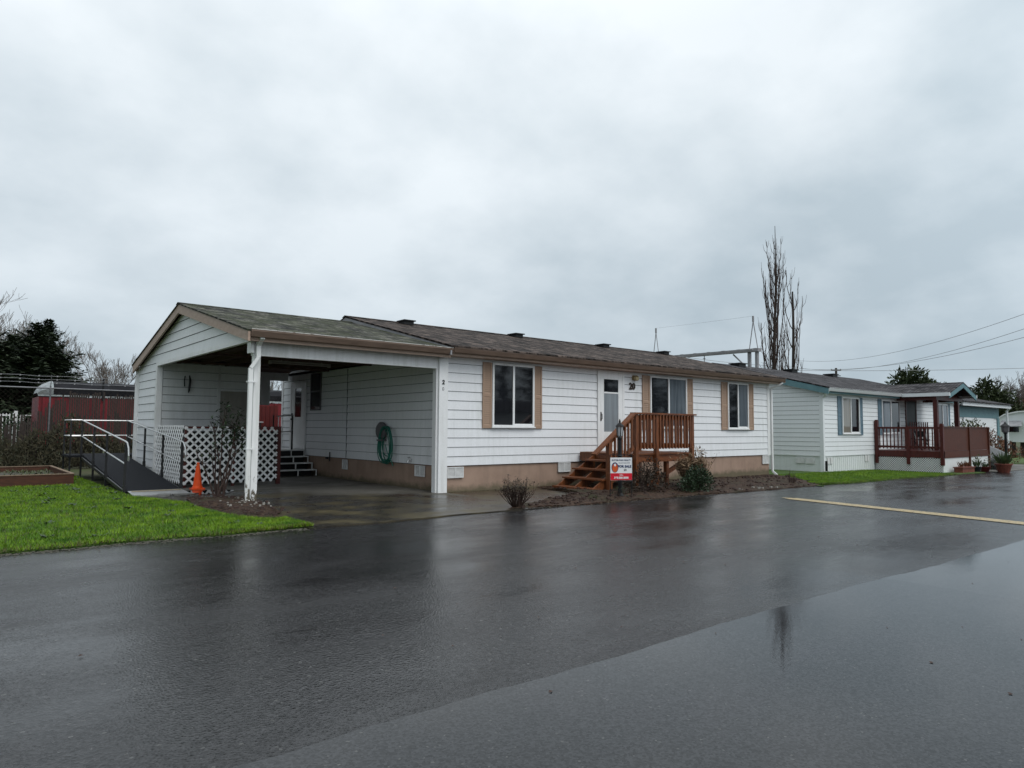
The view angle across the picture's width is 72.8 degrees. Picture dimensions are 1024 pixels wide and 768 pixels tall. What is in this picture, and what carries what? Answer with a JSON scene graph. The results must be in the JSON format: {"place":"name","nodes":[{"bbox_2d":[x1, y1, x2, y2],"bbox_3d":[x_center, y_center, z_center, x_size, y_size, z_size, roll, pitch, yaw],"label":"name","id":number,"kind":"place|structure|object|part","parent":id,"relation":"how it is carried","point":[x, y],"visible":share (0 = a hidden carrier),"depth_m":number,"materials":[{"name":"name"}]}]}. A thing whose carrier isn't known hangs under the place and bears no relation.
{"place":"outdoors","nodes":[
{"label":"outdoors","id":0,"kind":"place"},
{"bbox_2d":[0,475,313,553],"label":"lawn","id":1,"kind":"structure","parent":0,"point":[112,542],"depth_m":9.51,"materials":[{"name":"green plant"}]},
{"bbox_2d":[0,465,73,486],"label":"raised bed","id":2,"kind":"object","parent":1,"relation":"on","point":[63,476],"visible":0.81,"depth_m":16.06,"materials":[{"name":"wood"}]},
{"bbox_2d":[0,468,58,474],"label":"winter weeds","id":3,"kind":"object","parent":2,"relation":"on","point":[26,472],"visible":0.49,"depth_m":18.33,"materials":[{"name":"brown plant"}]},
{"bbox_2d":[12,477,262,537],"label":"broadleaf weeds","id":4,"kind":"object","parent":1,"relation":"on","point":[50,521],"visible":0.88,"depth_m":11.62,"materials":[{"name":"green plant"}]},
{"bbox_2d":[126,493,192,501],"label":"slab","id":5,"kind":"structure","parent":0,"point":[179,498],"depth_m":13.53,"materials":[{"name":"concrete"}]},
{"bbox_2d":[164,505,307,534],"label":"lawn","id":6,"kind":"structure","parent":0,"point":[257,531],"depth_m":9.38,"materials":[{"name":"green plant"}]},
{"bbox_2d":[140,493,195,497],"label":"paving slabs","id":7,"kind":"structure","parent":6,"relation":"on","point":[169,494],"depth_m":13.81,"materials":[{"name":"grey concrete"}]},
{"bbox_2d":[186,496,280,518],"bbox_3d":[-4.681,2.064,11.921,1.080,0.075,4.443,3,-5,-40],"label":"garden bed","id":8,"kind":"object","parent":6,"relation":"on","point":[237,511],"visible":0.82,"depth_m":11.45,"materials":[{"name":"brown soil"}]},
{"bbox_2d":[193,399,245,496],"bbox_3d":[-5.700,1.271,13.653,1.076,1.960,0.760,3,-5,-40],"label":"leggy shrub","id":9,"kind":"object","parent":8,"relation":"on","point":[223,486],"visible":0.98,"depth_m":13.62,"materials":[{"name":"brown plant"}]},
{"bbox_2d":[173,475,551,529],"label":"slab","id":10,"kind":"structure","parent":0,"point":[320,502],"depth_m":13.04,"materials":[{"name":"concrete"}]},
{"bbox_2d":[61,419,262,495],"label":"wheelchair ramp","id":11,"kind":"structure","parent":10,"relation":"on","point":[124,472],"depth_m":16.35,"materials":[{"name":"metal"}]},
{"bbox_2d":[189,462,204,489],"bbox_3d":[-6.936,2.026,15.326,0.270,0.591,0.270,3,-5,-40],"label":"traffic cone","id":12,"kind":"object","parent":10,"relation":"on","point":[197,483],"visible":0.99,"depth_m":15.26,"materials":[{"name":"orange plastic"}]},
{"bbox_2d":[171,490,233,495],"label":"puddle","id":13,"kind":"object","parent":10,"relation":"on","point":[201,492],"visible":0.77,"depth_m":14.72,"materials":[{"name":"liquid"}]},
{"bbox_2d":[154,425,281,487],"bbox_3d":[-7.347,1.753,17.305,2.260,1.434,2.566,3,-5,-40],"label":"lattice screen","id":14,"kind":"object","parent":10,"relation":"on","point":[269,451],"visible":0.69,"depth_m":16.32,"materials":[{"name":"white paint"}]},
{"bbox_2d":[132,302,453,500],"bbox_3d":[-5.899,0.356,17.107,4.490,4.255,9.376,3,-5,-40],"label":"carport","id":15,"kind":"object","parent":10,"relation":"on","point":[241,358],"visible":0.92,"depth_m":15.59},
{"bbox_2d":[184,375,190,392],"bbox_3d":[-8.458,0.001,18.100,0.181,0.466,0.059,2,-4,-29],"label":"hanging tool","id":16,"kind":"object","parent":15,"relation":"attached to","point":[189,386],"visible":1,"depth_m":18.10,"materials":[{"name":"black rubber"}]},
{"bbox_2d":[219,391,246,430],"bbox_3d":[-7.437,1.366,18.889,1.020,2.310,0.087,3,-5,-40],"label":"storage door","id":17,"kind":"structure","parent":15,"relation":"in","point":[239,399],"depth_m":18.86,"materials":[{"name":"grey wood"}]},
{"bbox_2d":[272,415,316,475],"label":"side steps","id":18,"kind":"structure","parent":10,"relation":"on","point":[292,463],"depth_m":20.36,"materials":[{"name":"black wood"}]},
{"bbox_2d":[447,487,568,502],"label":"path","id":19,"kind":"structure","parent":0,"point":[539,494],"depth_m":14.96,"materials":[{"name":"concrete"}]},
{"bbox_2d":[0,470,1023,767],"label":"road","id":20,"kind":"structure","parent":0,"point":[226,650],"depth_m":5.57,"materials":[{"name":"grey asphalt"}]},
{"bbox_2d":[0,474,959,556],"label":"edge grit","id":21,"kind":"object","parent":20,"relation":"on","point":[146,542],"visible":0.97,"depth_m":8.41,"materials":[{"name":"gravel"}]},
{"bbox_2d":[78,479,1021,694],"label":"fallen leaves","id":22,"kind":"object","parent":20,"relation":"on","point":[621,626],"visible":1,"depth_m":6.21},
{"bbox_2d":[782,497,1023,524],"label":"painted line","id":23,"kind":"object","parent":20,"relation":"on","point":[950,515],"visible":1,"depth_m":12.53,"materials":[{"name":"yellow paint"}]},
{"bbox_2d":[992,451,1013,472],"bbox_3d":[19.649,3.055,27.769,0.744,0.973,0.781,0,-4,3],"label":"flower pot","id":24,"kind":"object","parent":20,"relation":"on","point":[1002,465],"visible":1,"depth_m":27.59,"materials":[{"name":"ceramic"}]},
{"bbox_2d":[0,442,1023,490],"bbox_3d":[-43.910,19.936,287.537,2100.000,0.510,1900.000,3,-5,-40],"label":"ground","id":25,"kind":"structure","parent":0,"point":[86,472],"depth_m":20.71,"materials":[{"name":"brown soil"}]},
{"bbox_2d":[0,330,22,421],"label":"conifer tree","id":26,"kind":"object","parent":25,"relation":"on","point":[4,347],"visible":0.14,"depth_m":52.67,"materials":[{"name":"green plant"}]},
{"bbox_2d":[0,411,30,438],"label":"picket fence","id":27,"kind":"object","parent":25,"relation":"on","point":[3,414],"visible":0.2,"depth_m":28.44,"materials":[{"name":"white paint"}]},
{"bbox_2d":[0,410,37,455],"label":"ivy","id":28,"kind":"object","parent":27,"relation":"attached to","point":[11,419],"visible":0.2,"depth_m":28.20,"materials":[{"name":"green plant"}]},
{"bbox_2d":[0,287,32,343],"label":"bare tree","id":29,"kind":"object","parent":25,"relation":"on","point":[28,326],"visible":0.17,"depth_m":75.54,"materials":[{"name":"brown plant"}]},
{"bbox_2d":[0,333,74,403],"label":"conifer tree","id":30,"kind":"object","parent":25,"relation":"on","point":[8,336],"visible":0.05,"depth_m":54.60,"materials":[{"name":"green plant"}]},
{"bbox_2d":[0,314,76,344],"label":"bare tree","id":31,"kind":"object","parent":25,"relation":"on","point":[27,333],"visible":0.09,"depth_m":75.33,"materials":[{"name":"brown plant"}]},
{"bbox_2d":[1,320,83,357],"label":"bare tree","id":32,"kind":"object","parent":25,"relation":"on","point":[58,340],"visible":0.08,"depth_m":80.92,"materials":[{"name":"brown plant"}]},
{"bbox_2d":[0,322,88,444],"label":"conifer tree","id":33,"kind":"object","parent":25,"relation":"on","point":[41,361],"visible":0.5,"depth_m":51.26,"materials":[{"name":"green plant"}]},
{"bbox_2d":[18,318,96,382],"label":"conifer tree","id":34,"kind":"object","parent":25,"relation":"on","point":[50,324],"visible":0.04,"depth_m":56.28,"materials":[{"name":"green plant"}]},
{"bbox_2d":[0,411,132,468],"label":"bramble growth","id":35,"kind":"object","parent":25,"relation":"on","point":[55,460],"visible":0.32,"depth_m":22.44,"materials":[{"name":"plant"}]},
{"bbox_2d":[72,368,99,382],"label":"bare tree","id":36,"kind":"object","parent":25,"relation":"on","point":[90,374],"visible":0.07,"depth_m":95.43,"materials":[{"name":"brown plant"}]},
{"bbox_2d":[58,332,135,383],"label":"bare tree","id":37,"kind":"object","parent":25,"relation":"on","point":[104,372],"visible":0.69,"depth_m":92.70,"materials":[{"name":"brown plant"}]},
{"bbox_2d":[87,366,134,398],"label":"bare tree","id":38,"kind":"object","parent":25,"relation":"on","point":[113,380],"visible":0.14,"depth_m":97.08,"materials":[{"name":"brown plant"}]},
{"bbox_2d":[0,373,281,466],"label":"chain link fence","id":39,"kind":"object","parent":25,"relation":"on","point":[119,414],"visible":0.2,"depth_m":23.24,"materials":[{"name":"metal"}]},
{"bbox_2d":[31,379,281,461],"bbox_3d":[-14.791,1.635,30.722,10.550,3.300,2.540,3,-5,-40],"label":"red trailer","id":40,"kind":"object","parent":25,"relation":"on","point":[276,395],"visible":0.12,"depth_m":27.74,"materials":[{"name":"paint"}]},
{"bbox_2d":[259,405,277,430],"bbox_3d":[-9.129,1.781,23.588,2.310,2.165,0.080,3,-5,-40],"label":"board fence","id":41,"kind":"object","parent":25,"relation":"on","point":[266,413],"visible":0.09,"depth_m":24.13,"materials":[{"name":"red wood"}]},
{"bbox_2d":[270,381,281,389],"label":"bare tree","id":42,"kind":"object","parent":25,"relation":"on","point":[273,385],"visible":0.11,"depth_m":79.07,"materials":[{"name":"plant"}]},
{"bbox_2d":[281,315,786,491],"bbox_3d":[0.777,0.822,23.108,13.870,4.745,10.180,3,-5,-40],"label":"manufactured home","id":43,"kind":"object","parent":25,"relation":"on","point":[541,412],"visible":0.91,"depth_m":17.96,"materials":[{"name":"white paint"}]},
{"bbox_2d":[289,382,306,448],"bbox_3d":[-6.587,0.965,21.284,0.080,2.030,1.180,3,-5,-40],"label":"side door","id":44,"kind":"structure","parent":43,"relation":"in","point":[298,395],"depth_m":21.25,"materials":[{"name":"white paint"}]},
{"bbox_2d":[310,372,321,410],"bbox_3d":[-5.753,0.224,20.368,0.030,1.100,0.720,3,-5,-40],"label":"side window","id":45,"kind":"structure","parent":43,"relation":"in","point":[316,378],"depth_m":20.37,"materials":[{"name":"black glass"}]},
{"bbox_2d":[375,422,386,440],"bbox_3d":[-3.249,1.170,17.134,0.200,0.468,0.437,3,-5,-40],"label":"hose hanger","id":46,"kind":"object","parent":43,"relation":"attached to","point":[379,427],"visible":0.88,"depth_m":17.05,"materials":[{"name":"grey plastic"}]},
{"bbox_2d":[377,426,392,465],"bbox_3d":[-3.052,1.494,16.831,0.171,0.957,0.810,3,-5,-40],"label":"garden hose","id":47,"kind":"object","parent":46,"relation":"hanging from","point":[379,443],"visible":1,"depth_m":16.83,"materials":[{"name":"green rubber"}]},
{"bbox_2d":[491,363,535,427],"bbox_3d":[0.045,0.285,16.456,1.330,1.510,0.065,3,-5,-40],"label":"window","id":48,"kind":"structure","parent":43,"relation":"in","point":[513,385],"depth_m":16.45,"materials":[{"name":"white paint"}]},
{"bbox_2d":[597,370,624,450],"bbox_3d":[2.674,0.716,18.601,1.050,2.140,0.080,3,-5,-40],"label":"front door","id":49,"kind":"structure","parent":43,"relation":"in","point":[610,384],"depth_m":18.59,"materials":[{"name":"white paint"}]},
{"bbox_2d":[650,376,688,428],"bbox_3d":[4.570,0.556,20.193,1.740,1.510,0.065,3,-5,-40],"label":"window","id":50,"kind":"structure","parent":43,"relation":"in","point":[667,394],"depth_m":20.20,"materials":[{"name":"grey glass"}]},
{"bbox_2d":[727,382,749,429],"bbox_3d":[7.327,0.721,22.470,1.220,1.510,0.065,3,-5,-40],"label":"window","id":51,"kind":"structure","parent":43,"relation":"in","point":[738,393],"depth_m":22.48,"materials":[{"name":"white glass"}]},
{"bbox_2d":[552,412,696,489],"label":"porch deck","id":52,"kind":"structure","parent":25,"relation":"on","point":[676,437],"depth_m":16.78,"materials":[{"name":"brown wood"}]},
{"bbox_2d":[510,478,818,508],"bbox_3d":[3.145,2.530,16.721,10.850,0.181,3.488,3,-5,-40],"label":"garden bed","id":53,"kind":"object","parent":25,"relation":"on","point":[737,484],"visible":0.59,"depth_m":15.68,"materials":[{"name":"brown soil"}]},
{"bbox_2d":[219,486,777,506],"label":"pebbles","id":54,"kind":"object","parent":53,"relation":"on","point":[271,505],"visible":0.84,"depth_m":12.08,"materials":[{"name":"grey stone"}]},
{"bbox_2d":[495,474,539,506],"bbox_3d":[0.027,1.911,12.353,0.650,0.571,0.736,3,-5,-40],"label":"rose bush","id":55,"kind":"object","parent":53,"relation":"on","point":[514,492],"visible":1,"depth_m":12.30,"materials":[{"name":"brown plant"}]},
{"bbox_2d":[616,419,623,495],"bbox_3d":[2.257,1.551,14.526,0.196,1.645,0.180,3,-5,-40],"label":"garden lamp","id":56,"kind":"object","parent":53,"relation":"on","point":[619,431],"visible":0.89,"depth_m":14.51,"materials":[{"name":"black metal"}]},
{"bbox_2d":[611,486,628,495],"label":"shrub","id":57,"kind":"object","parent":53,"relation":"on","point":[623,490],"visible":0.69,"depth_m":14.49,"materials":[{"name":"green plant"}]},
{"bbox_2d":[610,455,631,496],"bbox_3d":[2.236,1.901,14.231,0.479,0.907,0.036,1,-4,-9],"label":"for sale sign","id":58,"kind":"object","parent":53,"relation":"on","point":[620,468],"visible":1,"depth_m":14.23,"materials":[{"name":"white plastic"}]},
{"bbox_2d":[622,455,667,492],"bbox_3d":[2.995,2.071,15.683,0.686,0.905,1.813,-3,-5,42],"label":"shrub","id":59,"kind":"object","parent":53,"relation":"on","point":[647,478],"visible":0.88,"depth_m":15.70,"materials":[{"name":"brown plant"}]},
{"bbox_2d":[669,445,715,487],"bbox_3d":[4.394,2.035,16.776,1.125,1.130,1.208,3,-5,-40],"label":"dry bush","id":60,"kind":"object","parent":53,"relation":"on","point":[683,465],"visible":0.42,"depth_m":16.68,"materials":[{"name":"plant"}]},
{"bbox_2d":[676,463,715,491],"bbox_3d":[4.287,2.195,16.094,1.350,0.762,0.732,3,-5,-40],"label":"evergreen bush","id":61,"kind":"object","parent":53,"relation":"on","point":[696,476],"visible":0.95,"depth_m":15.98,"materials":[{"name":"green plant"}]},
{"bbox_2d":[787,471,796,482],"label":"dead plant","id":62,"kind":"object","parent":53,"relation":"on","point":[793,479],"visible":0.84,"depth_m":19.10,"materials":[{"name":"brown plant"}]},
{"bbox_2d":[654,316,761,367],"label":"steel gantry","id":63,"kind":"object","parent":25,"relation":"on","point":[757,350],"visible":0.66,"depth_m":43.16,"materials":[{"name":"grey metal"}]},
{"bbox_2d":[717,474,819,484],"bbox_3d":[8.680,2.914,21.349,3.600,0.143,3.395,3,-5,-40],"label":"garden bed","id":64,"kind":"object","parent":25,"relation":"on","point":[781,478],"visible":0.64,"depth_m":21.08,"materials":[{"name":"brown soil"}]},
{"bbox_2d":[187,475,814,515],"bbox_3d":[2.368,2.459,16.349,17.945,0.208,4.565,3,-4,-33],"label":"mulch debris","id":65,"kind":"object","parent":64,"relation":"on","point":[283,508],"visible":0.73,"depth_m":13.48,"materials":[{"name":"brown soil"}]},
{"bbox_2d":[758,236,790,369],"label":"poplar tree","id":66,"kind":"object","parent":25,"relation":"on","point":[772,345],"visible":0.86,"depth_m":62.11,"materials":[{"name":"brown plant"}]},
{"bbox_2d":[776,270,806,372],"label":"poplar tree","id":67,"kind":"object","parent":25,"relation":"on","point":[794,347],"visible":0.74,"depth_m":66.20,"materials":[{"name":"brown plant"}]},
{"bbox_2d":[714,362,976,471],"bbox_3d":[14.339,1.730,33.054,13.800,4.790,11.900,3,-5,-40],"label":"neighbour home","id":68,"kind":"object","parent":25,"relation":"on","point":[823,423],"visible":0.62,"depth_m":27.47,"materials":[{"name":"plastic"}]},
{"bbox_2d":[842,397,859,433],"bbox_3d":[13.346,1.253,27.319,1.510,1.450,0.065,3,-5,-40],"label":"window","id":69,"kind":"structure","parent":68,"relation":"in","point":[850,406],"depth_m":27.32,"materials":[{"name":"white plastic"}]},
{"bbox_2d":[881,400,900,433],"bbox_3d":[16.223,1.425,29.695,1.840,1.450,0.065,3,-5,-40],"label":"window","id":70,"kind":"structure","parent":68,"relation":"in","point":[890,408],"depth_m":29.69,"materials":[{"name":"white glass"}]},
{"bbox_2d":[905,400,916,448],"bbox_3d":[17.875,1.858,31.043,1.200,2.320,0.090,3,-5,-40],"label":"front door","id":71,"kind":"structure","parent":68,"relation":"in","point":[910,405],"depth_m":31.07,"materials":[{"name":"grey"}]},
{"bbox_2d":[938,404,948,433],"bbox_3d":[20.767,1.697,33.448,1.340,1.450,0.065,3,-5,-40],"label":"window","id":72,"kind":"structure","parent":68,"relation":"in","point":[943,408],"depth_m":33.56,"materials":[{"name":"white glass"}]},
{"bbox_2d":[885,364,940,384],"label":"pine tree","id":73,"kind":"object","parent":25,"relation":"on","point":[917,377],"visible":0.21,"depth_m":74.42,"materials":[{"name":"green plant"}]},
{"bbox_2d":[874,420,990,472],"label":"neighbour deck","id":74,"kind":"structure","parent":25,"relation":"on","point":[962,444],"depth_m":27.81,"materials":[{"name":"brown wood"}]},
{"bbox_2d":[972,459,981,471],"bbox_3d":[18.684,3.255,27.919,0.336,0.570,0.328,0,-4,12],"label":"flower pot","id":75,"kind":"object","parent":25,"relation":"on","point":[977,468],"visible":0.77,"depth_m":27.83,"materials":[{"name":"black ceramic"}]},
{"bbox_2d":[969,454,984,466],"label":"garden plant","id":76,"kind":"object","parent":25,"relation":"on","point":[977,460],"visible":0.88,"depth_m":27.89,"materials":[{"name":"green plant"}]},
{"bbox_2d":[953,398,1011,454],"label":"garage wing","id":77,"kind":"structure","parent":25,"relation":"on","point":[981,410],"depth_m":37.53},
{"bbox_2d":[963,417,994,446],"bbox_3d":[24.941,3.034,37.023,4.600,2.435,0.040,3,-5,-40],"label":"garage door","id":78,"kind":"structure","parent":77,"relation":"in","point":[989,422],"depth_m":37.60,"materials":[{"name":"plastic"}]},
{"bbox_2d":[959,374,1023,416],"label":"pine tree","id":79,"kind":"object","parent":25,"relation":"on","point":[987,392],"visible":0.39,"depth_m":79.30,"materials":[{"name":"green plant"}]},
{"bbox_2d":[977,425,1016,457],"bbox_3d":[22.833,2.981,32.967,3.542,2.058,1.384,3,-5,-40],"label":"garden shrub","id":80,"kind":"object","parent":25,"relation":"on","point":[1000,441],"visible":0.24,"depth_m":32.70,"materials":[{"name":"green plant"}]},
{"bbox_2d":[977,376,1023,446],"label":"bare tree","id":81,"kind":"object","parent":25,"relation":"on","point":[1008,380],"visible":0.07,"depth_m":89.59,"materials":[{"name":"green plant"}]},
{"bbox_2d":[993,443,1019,463],"bbox_3d":[23.249,3.365,32.766,1.702,1.214,1.054,3,-4,-30],"label":"garden shrub","id":82,"kind":"object","parent":25,"relation":"on","point":[1008,452],"visible":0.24,"depth_m":32.60,"materials":[{"name":"green plant"}]},
{"bbox_2d":[998,371,1023,404],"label":"bare tree","id":83,"kind":"object","parent":25,"relation":"on","point":[1020,392],"visible":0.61,"depth_m":84.63,"materials":[{"name":"brown plant"}]},
{"bbox_2d":[0,0,1023,403],"label":"sky","id":84,"kind":"structure","parent":0,"point":[613,172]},
{"bbox_2d":[232,540,1023,767],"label":"road","id":85,"kind":"structure","parent":0,"point":[845,678],"depth_m":3.58,"materials":[{"name":"grey asphalt"}]},
{"bbox_2d":[797,476,875,486],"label":"lawn","id":86,"kind":"structure","parent":0,"point":[842,483],"depth_m":19.95,"materials":[{"name":"green plant"}]},
{"bbox_2d":[769,469,984,484],"bbox_3d":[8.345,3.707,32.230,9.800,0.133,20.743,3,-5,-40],"label":"lawn","id":87,"kind":"structure","parent":0,"point":[783,471],"depth_m":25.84,"materials":[{"name":"green plant"}]},
{"bbox_2d":[953,460,975,472],"bbox_3d":[17.689,3.221,27.161,1.360,0.490,0.360,3,-5,-40],"label":"trough planter","id":88,"kind":"object","parent":87,"relation":"on","point":[965,467],"visible":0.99,"depth_m":26.94,"materials":[{"name":"ceramic"}]},
{"bbox_2d":[761,337,1023,369],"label":"overhead wire","id":89,"kind":"object","parent":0,"point":[902,363],"visible":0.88,"depth_m":44.60,"materials":[{"name":"grey paint"}]},
{"bbox_2d":[798,368,1018,370],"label":"overhead wire","id":90,"kind":"object","parent":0,"point":[910,370],"visible":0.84,"depth_m":67.84,"materials":[{"name":"grey paint"}]},
{"bbox_2d":[796,329,1022,369],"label":"overhead wire","id":91,"kind":"object","parent":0,"point":[941,353],"visible":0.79,"depth_m":40.93,"materials":[{"name":"grey paint"}]},
{"bbox_2d":[797,314,1022,361],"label":"overhead wire","id":92,"kind":"object","parent":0,"point":[922,345],"visible":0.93,"depth_m":44.28,"materials":[{"name":"grey paint"}]},
{"bbox_2d":[911,431,933,450],"bbox_3d":[16.758,2.327,28.392,0.389,0.790,0.739,3,-5,-40],"label":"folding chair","id":93,"kind":"object","parent":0,"point":[922,434],"visible":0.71,"depth_m":28.52,"materials":[{"name":"black metal"}]},
{"bbox_2d":[990,464,1023,471],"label":"driveway","id":94,"kind":"structure","parent":0,"point":[1015,467],"depth_m":31.43,"materials":[{"name":"concrete"}]},
{"bbox_2d":[949,418,994,447],"bbox_3d":[21.747,2.747,32.893,3.460,2.365,1.528,3,-4,-33],"label":"garden shrub","id":95,"kind":"object","parent":94,"relation":"on","point":[970,423],"visible":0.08,"depth_m":33.04,"materials":[{"name":"brown plant"}]},
{"bbox_2d":[979,463,990,471],"bbox_3d":[19.331,3.386,28.383,0.420,0.391,0.409,3,-5,-40],"label":"flower pot","id":96,"kind":"object","parent":94,"relation":"on","point":[985,469],"visible":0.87,"depth_m":28.27,"materials":[{"name":"brown ceramic"}]},
{"bbox_2d":[982,453,994,470],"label":"garden plant","id":97,"kind":"object","parent":94,"relation":"on","point":[989,460],"visible":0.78,"depth_m":29.04,"materials":[{"name":"green plant"}]},
{"bbox_2d":[984,446,1004,469],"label":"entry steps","id":98,"kind":"structure","parent":94,"relation":"on","point":[993,450],"depth_m":30.84,"materials":[{"name":"white concrete"}]},
{"bbox_2d":[1001,422,1010,456],"bbox_3d":[21.493,2.690,30.217,0.400,2.080,0.346,3,-5,-40],"label":"garden lamp","id":99,"kind":"object","parent":94,"relation":"on","point":[1005,428],"visible":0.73,"depth_m":30.19,"materials":[{"name":"black metal"}]},
{"bbox_2d":[1009,453,1023,463],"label":"lawn","id":100,"kind":"structure","parent":0,"point":[1021,459],"depth_m":42.94,"materials":[{"name":"green plant"}]},
{"bbox_2d":[999,411,1023,456],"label":"park trailer","id":101,"kind":"object","parent":100,"relation":"on","point":[1016,424],"visible":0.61,"depth_m":52.67,"materials":[{"name":"metal"}]},
{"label":"window","id":102,"kind":"part","parent":101,"relation":"part of","materials":[{"name":"black glass"}]},
{"bbox_2d":[1010,447,1023,457],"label":"hedge","id":103,"kind":"object","parent":100,"relation":"on","point":[1018,452],"visible":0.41,"depth_m":48.90,"materials":[{"name":"green plant"}]}
]}

